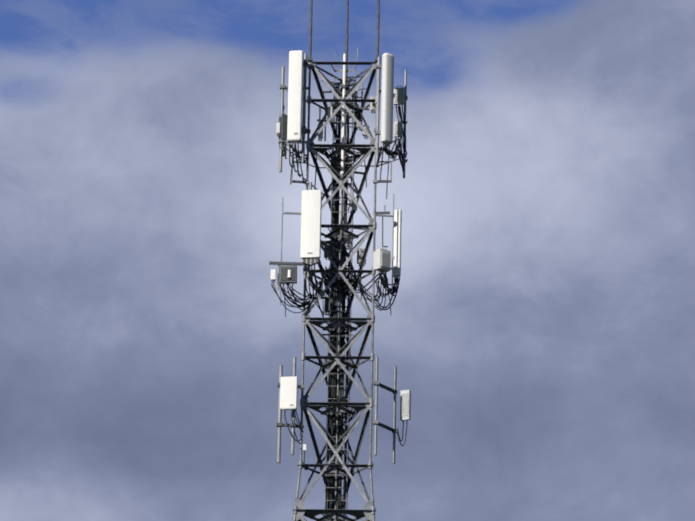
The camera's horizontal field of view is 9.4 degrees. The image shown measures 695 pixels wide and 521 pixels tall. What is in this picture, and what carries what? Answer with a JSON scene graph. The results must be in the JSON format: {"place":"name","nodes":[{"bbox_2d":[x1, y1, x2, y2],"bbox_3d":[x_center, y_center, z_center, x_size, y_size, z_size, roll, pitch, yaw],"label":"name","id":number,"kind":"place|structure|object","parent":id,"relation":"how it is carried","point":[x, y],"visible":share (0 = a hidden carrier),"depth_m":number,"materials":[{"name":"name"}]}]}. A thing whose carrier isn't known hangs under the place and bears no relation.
{"place":"outdoors","nodes":[
{"label":"outdoors","id":0,"kind":"place"},
{"bbox_2d":[0,0,694,520],"label":"sky","id":1,"kind":"structure","parent":0,"point":[539,329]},
{"label":"ground","id":2,"kind":"structure","parent":0,"visible":0},
{"bbox_2d":[293,61,376,520],"bbox_3d":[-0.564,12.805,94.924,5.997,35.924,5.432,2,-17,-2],"label":"lattice tower","id":3,"kind":"structure","parent":2,"relation":"on","point":[367,512],"depth_m":97.47,"materials":[{"name":"metal"}]},
{"bbox_2d":[290,132,312,405],"bbox_3d":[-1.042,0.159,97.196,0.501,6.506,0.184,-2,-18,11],"label":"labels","id":4,"kind":"object","parent":3,"relation":"attached to","point":[295,133],"visible":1,"depth_m":97.20,"materials":[{"name":"grey"}]},
{"bbox_2d":[317,122,322,140],"bbox_3d":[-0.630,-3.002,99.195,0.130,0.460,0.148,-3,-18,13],"label":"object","id":5,"kind":"object","parent":3,"relation":"attached to","point":[319,136],"visible":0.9,"depth_m":99.11,"materials":[{"name":"grey metal"}]},
{"bbox_2d":[324,240,333,259],"bbox_3d":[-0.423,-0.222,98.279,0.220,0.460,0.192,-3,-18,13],"label":"remote radio unit","id":6,"kind":"object","parent":3,"relation":"attached to","point":[330,247],"visible":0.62,"depth_m":98.20,"materials":[{"name":"grey metal"}]},
{"bbox_2d":[330,158,338,174],"bbox_3d":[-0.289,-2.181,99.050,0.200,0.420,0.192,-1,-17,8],"label":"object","id":7,"kind":"object","parent":3,"relation":"attached to","point":[336,166],"visible":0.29,"depth_m":98.97,"materials":[{"name":"grey"}]},
{"bbox_2d":[269,0,407,463],"bbox_3d":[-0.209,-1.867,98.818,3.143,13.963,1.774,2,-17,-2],"label":"antenna mounts","id":8,"kind":"object","parent":3,"relation":"attached to","point":[376,383],"visible":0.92,"depth_m":98.25,"materials":[{"name":"metal"}]},
{"bbox_2d":[276,123,280,135],"bbox_3d":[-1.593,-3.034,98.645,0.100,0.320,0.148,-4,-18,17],"label":"filter unit top","id":9,"kind":"object","parent":8,"relation":"attached to","point":[278,128],"visible":0.96,"depth_m":98.58,"materials":[{"name":"paint"}]},
{"bbox_2d":[271,269,291,281],"bbox_3d":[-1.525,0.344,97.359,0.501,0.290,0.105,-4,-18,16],"label":"surge arrestor","id":10,"kind":"object","parent":8,"relation":"attached to","point":[273,275],"visible":0.94,"depth_m":97.36,"materials":[{"name":"grey plastic"}]},
{"bbox_2d":[278,113,287,139],"bbox_3d":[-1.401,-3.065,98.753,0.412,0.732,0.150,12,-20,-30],"label":"remote radio unit","id":11,"kind":"object","parent":8,"relation":"attached to","point":[283,119],"visible":0.46,"depth_m":98.64,"materials":[{"name":"grey metal"}]},
{"bbox_2d":[279,265,296,285],"bbox_3d":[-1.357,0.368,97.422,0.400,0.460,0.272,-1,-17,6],"label":"remote radio unit","id":12,"kind":"object","parent":8,"relation":"attached to","point":[283,276],"visible":0.94,"depth_m":97.31,"materials":[{"name":"grey metal"}]},
{"bbox_2d":[280,377,297,412],"bbox_3d":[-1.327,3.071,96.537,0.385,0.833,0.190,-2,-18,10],"label":"panel antenna","id":13,"kind":"object","parent":8,"relation":"attached to","point":[288,390],"visible":1,"depth_m":96.45,"materials":[{"name":"paint"}]},
{"bbox_2d":[287,50,303,143],"bbox_3d":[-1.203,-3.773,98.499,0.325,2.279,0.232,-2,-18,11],"label":"panel antenna","id":14,"kind":"object","parent":8,"relation":"attached to","point":[295,93],"visible":0.98,"depth_m":98.39,"materials":[{"name":"paint"}]},
{"bbox_2d":[300,190,321,265],"bbox_3d":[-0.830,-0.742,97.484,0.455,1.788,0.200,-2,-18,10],"label":"panel antenna","id":15,"kind":"object","parent":8,"relation":"attached to","point":[311,208],"visible":1,"depth_m":97.39,"materials":[{"name":"paint"}]},
{"bbox_2d":[327,107,332,119],"bbox_3d":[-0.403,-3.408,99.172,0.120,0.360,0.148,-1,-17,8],"label":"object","id":16,"kind":"object","parent":8,"relation":"attached to","point":[329,111],"visible":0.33,"depth_m":99.12,"materials":[{"name":"paint"}]},
{"bbox_2d":[380,53,393,145],"bbox_3d":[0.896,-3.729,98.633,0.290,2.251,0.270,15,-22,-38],"label":"panel antenna","id":17,"kind":"object","parent":8,"relation":"attached to","point":[386,131],"visible":0.94,"depth_m":98.51,"materials":[{"name":"paint"}]},
{"bbox_2d":[393,209,401,279],"bbox_3d":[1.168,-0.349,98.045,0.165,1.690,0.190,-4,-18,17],"label":"panel antenna","id":18,"kind":"object","parent":8,"relation":"attached to","point":[397,246],"visible":0.9,"depth_m":97.95,"materials":[{"name":"paint"}]},
{"bbox_2d":[394,120,402,138],"bbox_3d":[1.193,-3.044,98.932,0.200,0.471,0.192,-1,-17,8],"label":"remote radio unit","id":19,"kind":"object","parent":8,"relation":"attached to","point":[398,129],"visible":0.94,"depth_m":98.85,"materials":[{"name":"paint"}]},
{"bbox_2d":[394,86,404,106],"bbox_3d":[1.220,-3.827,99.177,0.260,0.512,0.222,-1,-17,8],"label":"remote radio unit","id":20,"kind":"object","parent":8,"relation":"attached to","point":[399,96],"visible":0.96,"depth_m":99.08,"materials":[{"name":"paint"}]},
{"bbox_2d":[400,390,410,422],"bbox_3d":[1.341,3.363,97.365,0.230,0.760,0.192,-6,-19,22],"label":"panel antenna","id":21,"kind":"object","parent":8,"relation":"attached to","point":[405,404],"visible":1,"depth_m":97.30,"materials":[{"name":"paint"}]},
{"bbox_2d":[271,106,407,469],"bbox_3d":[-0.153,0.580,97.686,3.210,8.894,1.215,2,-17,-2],"label":"jumper cables","id":22,"kind":"object","parent":3,"relation":"attached to","point":[384,278],"visible":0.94,"depth_m":97.64,"materials":[{"name":"black plastic"}]},
{"bbox_2d":[322,52,356,520],"bbox_3d":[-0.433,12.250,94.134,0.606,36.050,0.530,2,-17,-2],"label":"cable ladder","id":23,"kind":"object","parent":3,"relation":"attached to","point":[343,114],"visible":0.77,"depth_m":98.12,"materials":[{"name":"metal"}]},
{"bbox_2d":[321,76,366,519],"bbox_3d":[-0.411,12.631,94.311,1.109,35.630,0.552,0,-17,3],"label":"feeder cables","id":24,"kind":"object","parent":3,"relation":"attached to","point":[330,480],"visible":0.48,"depth_m":97.85,"materials":[{"name":"black plastic"}]},
{"bbox_2d":[324,299,332,313],"bbox_3d":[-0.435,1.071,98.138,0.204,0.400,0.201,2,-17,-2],"label":"remote radio unit","id":25,"kind":"object","parent":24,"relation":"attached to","point":[326,306],"visible":0.77,"depth_m":98.06,"materials":[{"name":"grey metal"}]},
{"bbox_2d":[352,86,357,98],"bbox_3d":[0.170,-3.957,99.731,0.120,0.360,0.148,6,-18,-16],"label":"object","id":26,"kind":"object","parent":24,"relation":"attached to","point":[356,94],"visible":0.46,"depth_m":99.65,"materials":[{"name":"grey metal"}]},
{"bbox_2d":[344,234,350,248],"bbox_3d":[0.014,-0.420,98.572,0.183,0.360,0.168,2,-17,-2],"label":"combiner","id":27,"kind":"object","parent":3,"relation":"attached to","point":[347,242],"visible":0.69,"depth_m":98.49,"materials":[{"name":"paint"}]},
{"bbox_2d":[350,198,356,212],"bbox_3d":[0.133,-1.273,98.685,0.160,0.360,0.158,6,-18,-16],"label":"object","id":28,"kind":"object","parent":3,"relation":"attached to","point":[353,206],"visible":0.71,"depth_m":98.61,"materials":[{"name":"paint"}]},
{"bbox_2d":[355,113,361,129],"bbox_3d":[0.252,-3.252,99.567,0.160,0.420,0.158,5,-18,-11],"label":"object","id":29,"kind":"object","parent":3,"relation":"attached to","point":[357,126],"visible":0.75,"depth_m":99.49,"materials":[{"name":"paint"}]},
{"bbox_2d":[357,248,365,266],"bbox_3d":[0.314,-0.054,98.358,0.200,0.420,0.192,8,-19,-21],"label":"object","id":30,"kind":"object","parent":3,"relation":"attached to","point":[360,252],"visible":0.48,"depth_m":98.29,"materials":[{"name":"paint"}]},
{"bbox_2d":[362,125,368,138],"bbox_3d":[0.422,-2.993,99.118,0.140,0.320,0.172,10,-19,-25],"label":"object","id":31,"kind":"object","parent":3,"relation":"attached to","point":[364,134],"visible":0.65,"depth_m":99.05,"materials":[{"name":"paint"}]},
{"bbox_2d":[370,96,375,113],"bbox_3d":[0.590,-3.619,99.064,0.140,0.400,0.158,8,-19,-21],"label":"filter unit top","id":32,"kind":"object","parent":3,"relation":"on","point":[372,107],"visible":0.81,"depth_m":98.98,"materials":[{"name":"paint"}]},
{"bbox_2d":[373,248,390,273],"bbox_3d":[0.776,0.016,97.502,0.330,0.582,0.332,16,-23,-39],"label":"remote radio unit","id":33,"kind":"object","parent":3,"relation":"attached to","point":[381,259],"visible":0.96,"depth_m":97.39,"materials":[{"name":"paint"}]}
]}

